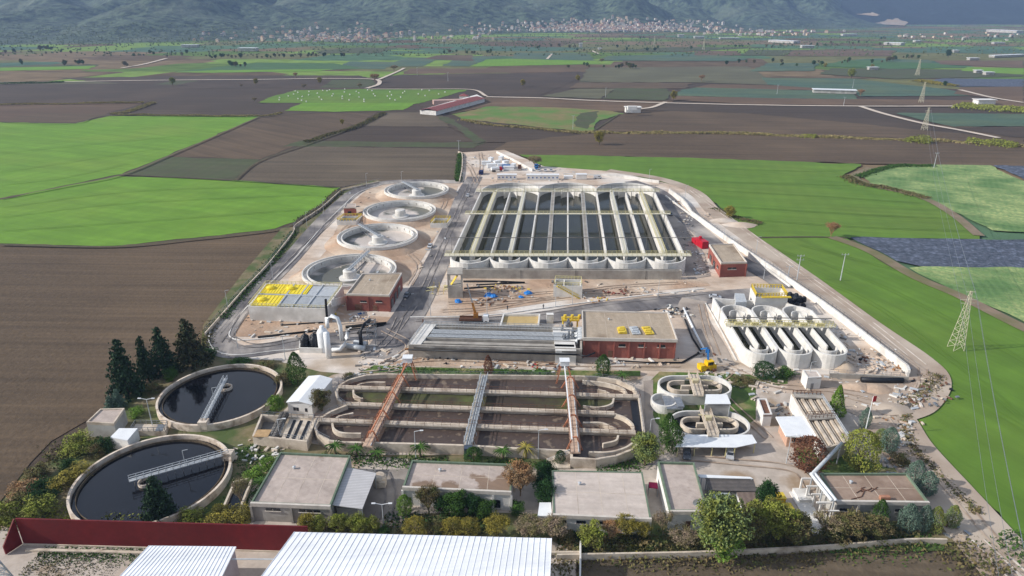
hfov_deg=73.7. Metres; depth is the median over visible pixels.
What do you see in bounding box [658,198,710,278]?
paving
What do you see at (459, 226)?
asphalt road
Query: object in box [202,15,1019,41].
town houses
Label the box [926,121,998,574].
power line
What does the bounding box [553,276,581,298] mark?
inlet box
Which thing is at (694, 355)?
pipe
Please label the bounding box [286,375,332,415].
white cabin
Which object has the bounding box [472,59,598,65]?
field
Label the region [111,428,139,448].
white shed
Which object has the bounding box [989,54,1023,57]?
building
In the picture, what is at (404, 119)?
field
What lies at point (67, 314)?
field
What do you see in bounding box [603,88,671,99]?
field
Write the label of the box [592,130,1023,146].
weeds
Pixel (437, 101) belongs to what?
farm yard roof
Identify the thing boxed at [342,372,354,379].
shrub
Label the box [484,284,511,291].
rubble pile
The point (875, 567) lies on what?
field
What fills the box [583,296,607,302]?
rubble pile
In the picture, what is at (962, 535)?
rubble pile
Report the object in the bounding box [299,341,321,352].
tank bund
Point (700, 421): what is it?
oval ditch
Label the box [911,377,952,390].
rubble pile
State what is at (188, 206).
field
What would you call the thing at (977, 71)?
building
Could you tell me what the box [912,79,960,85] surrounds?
weeds
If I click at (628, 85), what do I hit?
field
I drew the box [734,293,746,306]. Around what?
grey shed
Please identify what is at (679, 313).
rubble pile
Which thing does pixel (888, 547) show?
weeds
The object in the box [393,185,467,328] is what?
tyre track
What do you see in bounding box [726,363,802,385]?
tyre track
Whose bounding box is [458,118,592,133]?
weeds
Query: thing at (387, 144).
field
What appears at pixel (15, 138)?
field
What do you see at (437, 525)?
shrub
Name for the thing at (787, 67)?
field
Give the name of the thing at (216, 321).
perimeter wall
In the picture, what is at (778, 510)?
tree
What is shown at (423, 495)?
tree
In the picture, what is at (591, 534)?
tree
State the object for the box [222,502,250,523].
shrub
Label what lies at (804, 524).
tree
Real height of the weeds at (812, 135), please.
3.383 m
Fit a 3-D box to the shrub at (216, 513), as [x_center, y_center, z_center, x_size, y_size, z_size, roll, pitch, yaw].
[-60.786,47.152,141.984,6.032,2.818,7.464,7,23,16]
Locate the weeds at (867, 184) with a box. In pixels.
[837,174,931,198]
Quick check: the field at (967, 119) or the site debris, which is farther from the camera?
the field at (967, 119)
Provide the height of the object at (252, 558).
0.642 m
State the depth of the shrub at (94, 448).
161.58 m
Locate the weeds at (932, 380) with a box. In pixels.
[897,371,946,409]
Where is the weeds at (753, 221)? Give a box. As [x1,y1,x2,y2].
[709,207,763,224]
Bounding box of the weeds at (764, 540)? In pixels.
[556,522,936,575]
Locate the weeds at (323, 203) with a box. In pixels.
[293,189,344,221]
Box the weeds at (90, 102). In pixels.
[0,101,143,104]
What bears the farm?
on the field at (609, 105)
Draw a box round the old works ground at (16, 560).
[0,373,930,575]
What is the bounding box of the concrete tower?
[447,267,462,297]
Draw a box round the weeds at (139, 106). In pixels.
[110,101,156,113]
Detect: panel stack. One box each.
[617,326,626,333]
[629,326,640,334]
[641,326,653,334]
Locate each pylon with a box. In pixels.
[915,59,921,75]
[918,82,925,102]
[921,107,929,129]
[947,291,977,350]
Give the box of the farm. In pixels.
[420,95,484,114]
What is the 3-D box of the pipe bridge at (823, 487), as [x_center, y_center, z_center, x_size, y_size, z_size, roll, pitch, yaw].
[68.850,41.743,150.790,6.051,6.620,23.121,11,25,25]
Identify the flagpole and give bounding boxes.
[864,396,876,432]
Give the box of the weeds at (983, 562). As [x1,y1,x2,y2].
[929,532,1016,575]
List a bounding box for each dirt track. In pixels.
[607,169,951,418]
[788,374,924,415]
[834,383,1023,575]
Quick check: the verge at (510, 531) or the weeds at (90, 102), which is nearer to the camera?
the verge at (510, 531)
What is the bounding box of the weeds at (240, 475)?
[205,443,282,517]
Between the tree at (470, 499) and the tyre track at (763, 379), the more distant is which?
the tyre track at (763, 379)
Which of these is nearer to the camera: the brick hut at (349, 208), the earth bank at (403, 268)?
the earth bank at (403, 268)
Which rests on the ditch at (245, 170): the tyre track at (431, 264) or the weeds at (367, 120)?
the weeds at (367, 120)
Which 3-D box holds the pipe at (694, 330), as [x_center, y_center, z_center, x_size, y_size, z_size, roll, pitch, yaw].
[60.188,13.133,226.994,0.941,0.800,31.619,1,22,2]
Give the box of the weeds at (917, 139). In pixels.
[903,134,934,144]
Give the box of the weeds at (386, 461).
[321,452,447,472]
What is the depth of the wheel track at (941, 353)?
208.13 m
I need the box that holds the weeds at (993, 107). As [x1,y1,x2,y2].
[948,102,1023,113]
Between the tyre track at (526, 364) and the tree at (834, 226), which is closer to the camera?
the tyre track at (526, 364)
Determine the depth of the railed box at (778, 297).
235.31 m
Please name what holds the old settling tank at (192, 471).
on the old works ground at (16, 560)
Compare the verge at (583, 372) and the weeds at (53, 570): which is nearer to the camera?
the weeds at (53, 570)
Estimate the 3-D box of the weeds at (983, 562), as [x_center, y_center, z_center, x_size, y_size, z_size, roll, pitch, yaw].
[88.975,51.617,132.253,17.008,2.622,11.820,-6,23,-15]
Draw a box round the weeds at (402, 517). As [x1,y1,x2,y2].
[384,506,490,533]
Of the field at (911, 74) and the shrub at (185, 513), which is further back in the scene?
the field at (911, 74)
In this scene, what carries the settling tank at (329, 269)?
on the works ground at (686, 346)
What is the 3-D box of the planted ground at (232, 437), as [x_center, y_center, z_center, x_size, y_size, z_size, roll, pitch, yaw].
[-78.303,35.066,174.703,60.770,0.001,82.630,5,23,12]
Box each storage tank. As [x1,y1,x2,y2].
[300,336,308,346]
[310,336,317,347]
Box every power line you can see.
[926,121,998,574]
[928,116,1012,575]
[931,113,1023,547]
[932,117,1023,545]
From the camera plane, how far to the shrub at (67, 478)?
151.51 m
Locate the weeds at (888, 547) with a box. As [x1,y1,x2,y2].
[825,522,944,566]
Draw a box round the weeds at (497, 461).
[487,456,557,470]
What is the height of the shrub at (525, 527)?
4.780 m
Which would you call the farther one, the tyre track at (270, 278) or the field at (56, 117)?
the field at (56, 117)
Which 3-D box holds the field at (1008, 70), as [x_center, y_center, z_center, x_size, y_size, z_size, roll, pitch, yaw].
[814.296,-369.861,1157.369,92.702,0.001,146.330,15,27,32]
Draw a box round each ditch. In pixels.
[0,221,297,246]
[124,174,338,186]
[234,115,380,179]
[264,111,381,116]
[657,370,731,404]
[670,405,749,440]
[759,236,847,237]
[850,240,1019,321]
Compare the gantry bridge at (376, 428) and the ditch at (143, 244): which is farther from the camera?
the ditch at (143, 244)
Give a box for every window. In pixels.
[265,508,280,511]
[298,509,319,513]
[494,500,500,508]
[575,520,585,524]
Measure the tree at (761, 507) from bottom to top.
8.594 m
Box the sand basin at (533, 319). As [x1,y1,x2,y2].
[500,314,539,325]
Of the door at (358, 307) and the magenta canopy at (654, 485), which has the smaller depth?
the magenta canopy at (654, 485)
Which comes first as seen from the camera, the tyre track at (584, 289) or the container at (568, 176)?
the tyre track at (584, 289)
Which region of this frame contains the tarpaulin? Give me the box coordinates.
[524,290,531,294]
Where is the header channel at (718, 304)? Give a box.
[711,298,812,321]
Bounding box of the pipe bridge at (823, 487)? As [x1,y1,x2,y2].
[808,442,843,518]
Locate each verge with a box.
[202,180,379,342]
[234,443,636,469]
[311,512,960,552]
[360,365,639,375]
[651,371,755,431]
[756,373,800,384]
[797,447,896,472]
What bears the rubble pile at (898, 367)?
on the works ground at (686, 346)
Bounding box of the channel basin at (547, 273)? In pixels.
[463,268,681,279]
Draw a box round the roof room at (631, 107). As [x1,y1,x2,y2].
[627,106,636,109]
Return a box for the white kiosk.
[801,370,821,388]
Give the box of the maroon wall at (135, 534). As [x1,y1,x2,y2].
[2,518,307,553]
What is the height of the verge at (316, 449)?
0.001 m
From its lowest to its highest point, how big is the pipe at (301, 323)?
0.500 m
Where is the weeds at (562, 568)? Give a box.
[550,548,597,575]
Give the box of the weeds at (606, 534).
[557,530,647,548]
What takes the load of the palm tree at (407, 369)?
on the old works ground at (16, 560)
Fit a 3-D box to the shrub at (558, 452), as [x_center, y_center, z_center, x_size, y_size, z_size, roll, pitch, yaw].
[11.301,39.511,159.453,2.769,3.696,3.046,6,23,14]
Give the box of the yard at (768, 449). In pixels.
[659,438,828,524]
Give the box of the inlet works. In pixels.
[252,411,316,450]
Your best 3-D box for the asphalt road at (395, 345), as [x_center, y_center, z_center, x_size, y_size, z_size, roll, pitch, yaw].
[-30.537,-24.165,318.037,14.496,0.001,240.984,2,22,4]
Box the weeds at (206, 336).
[198,319,223,346]
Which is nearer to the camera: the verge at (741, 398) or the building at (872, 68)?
the verge at (741, 398)
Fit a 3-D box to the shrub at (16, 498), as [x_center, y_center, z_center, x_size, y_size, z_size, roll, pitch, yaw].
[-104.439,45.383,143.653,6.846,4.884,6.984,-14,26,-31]
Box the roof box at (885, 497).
[879,495,890,499]
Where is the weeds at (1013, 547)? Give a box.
[981,529,1023,566]
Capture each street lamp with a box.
[137,398,154,424]
[371,503,391,523]
[538,429,547,458]
[786,434,800,463]
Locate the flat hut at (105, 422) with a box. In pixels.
[86,408,127,437]
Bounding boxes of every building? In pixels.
[181,44,199,46]
[238,47,258,50]
[250,452,351,523]
[345,273,402,311]
[401,460,512,510]
[551,470,651,534]
[582,310,677,358]
[656,461,704,529]
[708,243,747,276]
[719,37,738,38]
[768,40,799,42]
[800,45,814,47]
[812,88,856,93]
[816,473,929,521]
[841,34,857,35]
[867,67,878,69]
[883,42,904,44]
[966,57,979,59]
[973,70,983,72]
[973,99,995,103]
[982,71,994,74]
[986,29,1023,32]
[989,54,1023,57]
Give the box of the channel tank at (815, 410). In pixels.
[789,390,850,460]
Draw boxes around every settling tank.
[66,434,235,521]
[155,364,282,431]
[301,248,396,289]
[337,221,417,250]
[363,200,435,221]
[384,180,448,198]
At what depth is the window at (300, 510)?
140.27 m
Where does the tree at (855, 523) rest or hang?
on the old works ground at (16, 560)
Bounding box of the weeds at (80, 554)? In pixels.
[28,545,144,566]
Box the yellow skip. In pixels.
[769,492,786,502]
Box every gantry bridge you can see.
[362,354,416,447]
[463,373,488,459]
[556,358,582,453]
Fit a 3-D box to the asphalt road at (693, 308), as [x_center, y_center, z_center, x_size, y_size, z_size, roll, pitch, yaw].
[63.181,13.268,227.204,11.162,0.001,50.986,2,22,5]
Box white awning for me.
[698,474,752,483]
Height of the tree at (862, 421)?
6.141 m
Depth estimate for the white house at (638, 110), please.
688.41 m
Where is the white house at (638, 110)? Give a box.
[624,106,641,112]
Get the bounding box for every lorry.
[459,283,488,323]
[491,166,502,171]
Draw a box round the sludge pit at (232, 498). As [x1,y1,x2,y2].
[220,477,252,517]
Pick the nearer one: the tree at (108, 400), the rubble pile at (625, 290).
the tree at (108, 400)
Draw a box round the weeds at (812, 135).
[800,133,816,137]
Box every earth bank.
[288,261,409,295]
[324,230,429,256]
[357,207,447,227]
[375,187,457,203]
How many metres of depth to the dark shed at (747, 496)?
144.20 m
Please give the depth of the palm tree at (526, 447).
160.44 m
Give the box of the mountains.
[841,0,1023,24]
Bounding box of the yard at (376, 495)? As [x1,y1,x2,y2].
[363,469,407,526]
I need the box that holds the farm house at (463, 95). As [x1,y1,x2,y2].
[459,93,468,98]
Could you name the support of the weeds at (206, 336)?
on the verge at (256, 263)
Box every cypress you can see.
[872,499,890,521]
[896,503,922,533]
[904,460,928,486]
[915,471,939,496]
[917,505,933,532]
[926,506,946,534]
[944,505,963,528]
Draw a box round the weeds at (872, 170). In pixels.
[853,163,936,176]
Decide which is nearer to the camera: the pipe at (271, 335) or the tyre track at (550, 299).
the pipe at (271, 335)
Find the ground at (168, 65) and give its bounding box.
[0,25,1023,575]
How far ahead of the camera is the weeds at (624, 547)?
135.23 m
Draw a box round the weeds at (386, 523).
[311,511,485,535]
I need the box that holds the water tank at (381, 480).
[373,472,386,487]
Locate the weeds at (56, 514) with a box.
[0,506,213,538]
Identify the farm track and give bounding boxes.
[0,116,259,198]
[9,78,381,87]
[122,58,166,67]
[379,68,404,78]
[487,96,850,105]
[641,102,665,108]
[828,236,1023,330]
[851,167,984,235]
[859,106,1000,137]
[961,90,1020,101]
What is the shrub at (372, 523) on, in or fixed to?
on the old works ground at (16, 560)
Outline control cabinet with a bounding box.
[546,313,553,323]
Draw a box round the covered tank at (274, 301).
[248,281,345,322]
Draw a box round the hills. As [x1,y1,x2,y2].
[0,0,898,44]
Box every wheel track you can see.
[1,186,246,206]
[2,185,253,205]
[6,194,298,215]
[7,193,301,214]
[9,208,291,228]
[11,209,290,229]
[724,190,919,202]
[727,191,920,203]
[739,206,940,217]
[739,207,939,218]
[743,218,943,229]
[768,221,968,231]
[776,248,1022,357]
[780,251,1023,361]
[824,281,1023,415]
[827,284,1020,418]
[952,385,1023,425]
[953,389,1023,430]
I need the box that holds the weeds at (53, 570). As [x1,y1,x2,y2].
[19,546,123,575]
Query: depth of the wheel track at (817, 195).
386.96 m
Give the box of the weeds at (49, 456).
[37,436,99,468]
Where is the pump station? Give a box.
[553,314,581,363]
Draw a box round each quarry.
[859,12,877,15]
[877,18,907,25]
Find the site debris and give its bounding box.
[245,155,925,447]
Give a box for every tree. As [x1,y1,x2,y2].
[102,395,113,407]
[103,339,146,403]
[112,388,127,407]
[134,335,161,383]
[138,475,178,521]
[149,327,183,377]
[168,77,174,84]
[172,318,213,373]
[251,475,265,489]
[265,394,284,411]
[285,352,306,386]
[309,388,331,410]
[324,439,345,454]
[346,443,366,456]
[366,446,385,458]
[370,74,379,79]
[396,494,412,515]
[398,366,412,371]
[409,441,429,456]
[413,483,441,513]
[431,495,448,516]
[441,488,466,517]
[462,493,482,516]
[472,498,496,519]
[483,355,493,373]
[492,444,512,458]
[496,368,512,374]
[502,458,535,495]
[509,499,525,516]
[517,442,535,458]
[526,155,541,163]
[530,367,546,374]
[531,468,554,486]
[532,478,556,502]
[534,459,556,475]
[576,518,605,549]
[594,131,604,144]
[595,354,610,376]
[601,519,620,538]
[613,370,630,381]
[614,512,637,536]
[631,431,665,465]
[634,521,653,538]
[651,507,673,535]
[658,413,675,444]
[663,419,684,454]
[668,523,700,548]
[669,90,677,99]
[690,490,755,553]
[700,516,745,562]
[724,205,736,216]
[738,503,770,543]
[742,498,774,536]
[752,360,777,379]
[755,477,781,503]
[763,495,802,539]
[781,511,818,545]
[788,434,832,472]
[811,505,845,536]
[818,516,855,546]
[825,222,841,236]
[827,384,846,419]
[830,507,877,541]
[841,428,884,472]
[847,68,856,77]
[858,407,872,427]
[858,511,894,543]
[875,428,890,446]
[880,427,901,453]
[945,49,953,57]
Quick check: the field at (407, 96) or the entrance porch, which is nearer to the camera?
the entrance porch
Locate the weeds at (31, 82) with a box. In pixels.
[0,81,63,84]
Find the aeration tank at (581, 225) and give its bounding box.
[444,183,691,275]
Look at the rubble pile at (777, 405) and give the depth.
182.42 m
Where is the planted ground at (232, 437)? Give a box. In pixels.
[28,354,337,523]
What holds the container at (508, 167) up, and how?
on the works ground at (686, 346)
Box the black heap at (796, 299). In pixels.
[787,292,806,306]
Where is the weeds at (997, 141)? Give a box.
[965,137,1018,147]
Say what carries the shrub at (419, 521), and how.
on the old works ground at (16, 560)
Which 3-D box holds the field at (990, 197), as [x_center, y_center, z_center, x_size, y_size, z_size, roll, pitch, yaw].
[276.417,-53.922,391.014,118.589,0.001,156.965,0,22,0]
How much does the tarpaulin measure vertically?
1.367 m
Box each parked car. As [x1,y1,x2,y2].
[403,291,410,297]
[683,447,690,459]
[709,294,721,298]
[726,448,733,459]
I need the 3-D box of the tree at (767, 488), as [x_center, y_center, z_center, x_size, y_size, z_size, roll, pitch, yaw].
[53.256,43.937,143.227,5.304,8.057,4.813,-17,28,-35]
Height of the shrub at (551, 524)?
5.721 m
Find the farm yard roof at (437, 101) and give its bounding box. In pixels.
[432,99,461,104]
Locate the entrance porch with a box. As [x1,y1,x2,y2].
[789,478,839,534]
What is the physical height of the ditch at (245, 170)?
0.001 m
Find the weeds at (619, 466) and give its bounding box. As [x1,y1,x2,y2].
[596,457,660,471]
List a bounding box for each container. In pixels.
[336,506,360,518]
[486,163,495,167]
[503,166,513,169]
[564,175,572,178]
[691,236,708,248]
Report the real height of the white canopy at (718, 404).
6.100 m
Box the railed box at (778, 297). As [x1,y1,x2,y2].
[749,284,790,309]
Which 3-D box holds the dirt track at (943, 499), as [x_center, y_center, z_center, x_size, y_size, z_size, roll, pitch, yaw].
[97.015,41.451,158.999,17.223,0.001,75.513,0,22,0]
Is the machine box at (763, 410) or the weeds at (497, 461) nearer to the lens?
the weeds at (497, 461)
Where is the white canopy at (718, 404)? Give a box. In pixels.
[704,394,730,416]
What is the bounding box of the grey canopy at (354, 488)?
[333,467,376,513]
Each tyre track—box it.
[221,212,336,341]
[225,332,356,346]
[228,212,340,341]
[230,328,367,343]
[360,357,637,371]
[361,360,679,375]
[368,317,396,353]
[374,317,403,354]
[378,487,386,517]
[381,330,405,363]
[387,328,408,364]
[388,471,397,519]
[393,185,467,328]
[400,185,471,329]
[407,254,416,284]
[412,253,421,284]
[416,291,702,318]
[416,294,702,321]
[441,287,593,309]
[442,289,596,311]
[450,281,677,301]
[455,283,679,303]
[463,289,551,297]
[463,291,557,299]
[474,294,626,305]
[481,292,627,302]
[678,453,815,490]
[679,459,804,487]
[690,190,918,364]
[695,191,925,363]
[698,304,713,352]
[703,304,720,354]
[723,366,805,389]
[725,373,765,437]
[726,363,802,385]
[730,383,771,436]
[820,373,921,403]
[820,375,930,415]
[832,368,929,405]
[834,367,919,402]
[889,418,1023,575]
[898,419,1023,564]
[971,540,1006,575]
[983,538,1021,575]
[992,538,1023,570]
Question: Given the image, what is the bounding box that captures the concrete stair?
[546,449,569,460]
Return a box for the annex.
[538,502,551,522]
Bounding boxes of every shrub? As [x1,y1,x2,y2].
[0,501,20,528]
[1,490,31,517]
[5,477,38,498]
[12,492,63,521]
[20,460,52,480]
[22,474,63,504]
[42,469,78,492]
[56,428,95,457]
[58,457,76,471]
[58,459,92,487]
[85,441,105,460]
[90,435,114,453]
[128,405,145,418]
[143,380,163,395]
[162,365,177,381]
[176,506,203,522]
[196,346,217,357]
[201,503,236,523]
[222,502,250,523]
[226,356,252,363]
[231,474,251,500]
[241,464,267,482]
[253,359,276,369]
[257,456,275,469]
[274,370,294,385]
[296,512,317,531]
[307,513,327,531]
[326,512,348,532]
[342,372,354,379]
[345,511,366,533]
[362,514,380,533]
[378,524,390,533]
[401,514,429,534]
[424,519,444,534]
[439,515,463,535]
[456,516,481,535]
[464,446,483,462]
[480,509,510,536]
[513,512,543,537]
[535,510,569,539]
[554,450,565,463]
[557,529,574,545]
[728,374,756,387]
[775,365,796,379]
[888,451,910,466]
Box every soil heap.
[710,218,737,222]
[720,222,756,227]
[834,361,857,372]
[842,383,866,391]
[865,383,892,394]
[872,402,914,415]
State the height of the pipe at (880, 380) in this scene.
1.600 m
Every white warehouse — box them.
[120,545,239,575]
[261,532,551,575]
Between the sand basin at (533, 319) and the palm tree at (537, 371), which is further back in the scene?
the sand basin at (533, 319)
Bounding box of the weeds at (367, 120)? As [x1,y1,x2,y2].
[303,112,386,141]
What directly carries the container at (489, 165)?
on the works ground at (686, 346)
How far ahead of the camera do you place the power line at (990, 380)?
157.24 m
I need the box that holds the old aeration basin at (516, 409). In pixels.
[313,371,644,468]
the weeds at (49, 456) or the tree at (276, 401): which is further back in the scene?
the tree at (276, 401)
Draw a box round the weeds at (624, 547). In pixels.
[576,533,646,564]
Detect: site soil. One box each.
[234,314,389,336]
[282,317,447,374]
[318,186,457,313]
[386,358,558,366]
[415,357,754,371]
[448,279,710,315]
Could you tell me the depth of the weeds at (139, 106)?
720.49 m
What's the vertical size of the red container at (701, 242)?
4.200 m
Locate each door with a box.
[355,304,361,310]
[372,305,377,311]
[608,351,612,357]
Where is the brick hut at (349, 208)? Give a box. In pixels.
[344,204,356,215]
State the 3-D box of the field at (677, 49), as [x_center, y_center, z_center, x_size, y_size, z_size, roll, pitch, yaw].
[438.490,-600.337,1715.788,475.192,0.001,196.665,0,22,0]
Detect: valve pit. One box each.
[337,213,361,224]
[430,216,450,227]
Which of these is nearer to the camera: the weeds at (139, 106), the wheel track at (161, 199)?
the wheel track at (161, 199)
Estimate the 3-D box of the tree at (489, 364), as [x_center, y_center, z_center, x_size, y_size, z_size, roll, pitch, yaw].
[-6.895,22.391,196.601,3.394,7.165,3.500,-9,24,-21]
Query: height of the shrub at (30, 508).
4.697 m
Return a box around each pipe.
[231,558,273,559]
[258,330,316,337]
[281,322,322,325]
[345,322,386,327]
[350,324,383,329]
[463,280,524,283]
[464,286,493,288]
[476,282,521,284]
[618,352,699,363]
[683,307,704,349]
[684,319,701,352]
[860,377,904,382]
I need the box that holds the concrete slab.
[551,461,569,468]
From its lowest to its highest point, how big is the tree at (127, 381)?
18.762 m
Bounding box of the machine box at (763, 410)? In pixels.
[756,398,771,425]
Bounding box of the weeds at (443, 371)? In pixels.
[377,365,549,374]
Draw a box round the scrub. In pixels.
[0,22,1023,55]
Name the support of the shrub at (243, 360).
on the works ground at (686, 346)
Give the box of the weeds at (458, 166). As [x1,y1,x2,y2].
[454,152,463,181]
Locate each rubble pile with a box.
[233,439,287,463]
[348,312,373,319]
[474,297,505,306]
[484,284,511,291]
[506,285,529,291]
[513,360,538,368]
[533,363,571,371]
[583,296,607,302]
[598,357,624,365]
[602,288,628,294]
[629,287,661,295]
[653,304,687,314]
[663,308,693,317]
[768,402,793,415]
[847,353,868,363]
[873,415,924,429]
[877,362,911,372]
[878,457,905,472]
[900,390,959,406]
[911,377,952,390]
[926,521,970,539]
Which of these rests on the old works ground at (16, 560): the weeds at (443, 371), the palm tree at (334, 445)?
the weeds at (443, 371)
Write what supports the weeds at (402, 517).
on the old works ground at (16, 560)
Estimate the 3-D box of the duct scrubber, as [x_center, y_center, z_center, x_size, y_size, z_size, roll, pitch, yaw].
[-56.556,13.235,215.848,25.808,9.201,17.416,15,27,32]
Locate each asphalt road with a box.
[206,179,461,357]
[359,176,481,358]
[397,286,777,332]
[443,192,479,261]
[626,180,793,287]
[631,380,665,469]
[678,298,734,364]
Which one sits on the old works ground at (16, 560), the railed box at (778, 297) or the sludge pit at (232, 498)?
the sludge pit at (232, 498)
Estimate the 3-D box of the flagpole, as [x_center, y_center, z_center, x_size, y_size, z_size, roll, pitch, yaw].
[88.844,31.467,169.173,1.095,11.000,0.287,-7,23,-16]
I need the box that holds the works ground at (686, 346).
[234,150,904,393]
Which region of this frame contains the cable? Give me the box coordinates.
[851,487,876,499]
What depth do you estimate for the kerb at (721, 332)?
223.69 m
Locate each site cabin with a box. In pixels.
[497,173,516,179]
[526,174,558,179]
[576,173,586,179]
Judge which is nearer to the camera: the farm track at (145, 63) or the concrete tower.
the concrete tower
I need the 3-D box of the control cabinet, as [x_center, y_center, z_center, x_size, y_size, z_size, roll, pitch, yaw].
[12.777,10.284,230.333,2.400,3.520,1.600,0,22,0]
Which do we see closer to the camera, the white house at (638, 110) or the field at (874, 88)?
the white house at (638, 110)
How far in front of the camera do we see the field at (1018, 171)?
449.36 m
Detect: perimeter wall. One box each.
[25,548,142,554]
[204,189,340,335]
[341,180,378,190]
[458,151,462,182]
[496,151,532,170]
[551,551,578,555]
[557,538,947,561]
[563,173,623,177]
[579,541,580,575]
[624,175,658,182]
[665,195,790,286]
[669,187,908,371]
[829,369,909,381]
[905,365,910,376]
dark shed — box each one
[705,478,756,498]
[736,492,761,511]
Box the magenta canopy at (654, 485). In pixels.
[648,482,657,495]
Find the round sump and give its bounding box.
[650,393,684,413]
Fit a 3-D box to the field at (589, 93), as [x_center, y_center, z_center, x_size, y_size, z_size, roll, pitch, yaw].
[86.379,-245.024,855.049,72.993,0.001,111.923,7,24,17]
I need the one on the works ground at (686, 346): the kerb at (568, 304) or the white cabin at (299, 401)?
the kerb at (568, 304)
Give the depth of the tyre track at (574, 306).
244.73 m
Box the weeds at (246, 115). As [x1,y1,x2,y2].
[111,112,282,116]
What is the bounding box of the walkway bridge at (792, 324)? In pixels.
[724,317,835,327]
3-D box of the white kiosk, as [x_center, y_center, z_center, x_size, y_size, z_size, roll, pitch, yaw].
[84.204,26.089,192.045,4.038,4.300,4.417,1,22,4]
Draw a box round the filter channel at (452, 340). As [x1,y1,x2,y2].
[408,321,594,361]
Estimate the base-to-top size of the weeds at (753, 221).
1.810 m
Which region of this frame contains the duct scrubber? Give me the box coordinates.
[317,299,377,358]
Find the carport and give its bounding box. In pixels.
[675,435,756,456]
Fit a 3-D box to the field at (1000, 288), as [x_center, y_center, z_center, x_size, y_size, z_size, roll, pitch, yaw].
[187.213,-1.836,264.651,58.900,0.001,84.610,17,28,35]
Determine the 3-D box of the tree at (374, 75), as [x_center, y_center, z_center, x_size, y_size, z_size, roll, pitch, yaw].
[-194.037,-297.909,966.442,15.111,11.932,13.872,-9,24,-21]
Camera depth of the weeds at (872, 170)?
452.79 m
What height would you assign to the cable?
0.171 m
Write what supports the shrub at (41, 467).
on the planted ground at (232, 437)
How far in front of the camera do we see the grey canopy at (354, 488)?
145.67 m
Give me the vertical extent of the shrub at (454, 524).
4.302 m
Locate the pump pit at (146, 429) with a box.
[130,420,168,435]
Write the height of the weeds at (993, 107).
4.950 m
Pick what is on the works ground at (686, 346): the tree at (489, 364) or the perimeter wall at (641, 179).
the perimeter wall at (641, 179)
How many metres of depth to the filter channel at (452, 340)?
208.69 m
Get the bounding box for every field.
[0,64,98,68]
[0,66,94,70]
[0,72,1023,469]
[0,83,169,100]
[0,102,143,121]
[0,116,257,197]
[0,176,339,245]
[0,230,278,500]
[1,81,119,83]
[2,113,107,121]
[63,75,380,88]
[127,157,258,178]
[160,80,194,84]
[170,112,376,158]
[178,63,358,72]
[184,69,330,72]
[237,147,458,186]
[259,89,467,103]
[284,103,415,111]
[285,141,483,147]
[316,47,394,53]
[317,127,471,141]
[320,79,375,87]
[342,61,390,68]
[360,112,448,126]
[379,72,578,95]
[381,57,437,65]
[404,68,579,73]
[425,55,473,60]
[438,116,484,143]
[443,56,502,65]
[448,118,588,141]
[449,97,672,113]
[453,106,623,130]
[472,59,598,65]
[494,133,1023,166]
[511,52,595,60]
[521,155,979,238]
[545,89,613,98]
[570,82,691,88]
[574,111,598,128]
[578,551,980,575]
[579,66,767,84]
[595,111,1023,141]
[602,54,747,60]
[603,47,760,51]
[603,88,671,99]
[643,102,983,135]
[671,96,1023,106]
[676,87,856,98]
[694,51,740,55]
[699,84,812,89]
[743,50,792,55]
[752,63,817,70]
[756,235,1023,538]
[762,78,970,95]
[784,50,895,55]
[821,68,1023,78]
[823,60,964,68]
[851,237,1023,267]
[864,165,1023,231]
[890,60,931,62]
[897,113,1023,126]
[911,266,1023,320]
[933,78,1023,86]
[934,60,1023,67]
[954,87,1023,101]
[955,126,1023,137]
[961,67,1023,73]
[994,165,1023,178]
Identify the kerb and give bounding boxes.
[208,331,374,354]
[228,184,381,340]
[409,288,704,317]
[705,303,736,360]
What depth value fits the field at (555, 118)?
674.46 m
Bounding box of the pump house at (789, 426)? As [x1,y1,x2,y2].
[776,416,814,447]
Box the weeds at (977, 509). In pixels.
[896,413,985,514]
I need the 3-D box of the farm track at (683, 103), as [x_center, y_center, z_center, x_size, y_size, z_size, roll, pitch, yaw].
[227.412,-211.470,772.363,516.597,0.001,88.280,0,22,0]
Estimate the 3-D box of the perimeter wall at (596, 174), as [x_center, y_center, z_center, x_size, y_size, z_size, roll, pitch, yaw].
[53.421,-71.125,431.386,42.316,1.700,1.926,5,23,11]
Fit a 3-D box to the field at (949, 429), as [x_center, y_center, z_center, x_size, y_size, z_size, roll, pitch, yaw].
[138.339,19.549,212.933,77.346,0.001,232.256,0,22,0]
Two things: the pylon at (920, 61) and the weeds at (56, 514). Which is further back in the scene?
the pylon at (920, 61)
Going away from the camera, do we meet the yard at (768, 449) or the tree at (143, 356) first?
the yard at (768, 449)
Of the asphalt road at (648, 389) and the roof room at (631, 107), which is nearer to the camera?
the asphalt road at (648, 389)
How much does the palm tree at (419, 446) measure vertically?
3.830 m
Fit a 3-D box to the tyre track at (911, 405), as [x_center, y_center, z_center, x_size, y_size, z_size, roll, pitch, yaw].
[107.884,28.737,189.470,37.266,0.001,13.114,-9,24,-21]
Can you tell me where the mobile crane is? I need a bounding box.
[697,347,716,371]
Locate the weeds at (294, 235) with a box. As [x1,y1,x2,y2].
[216,230,299,318]
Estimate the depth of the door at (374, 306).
239.51 m

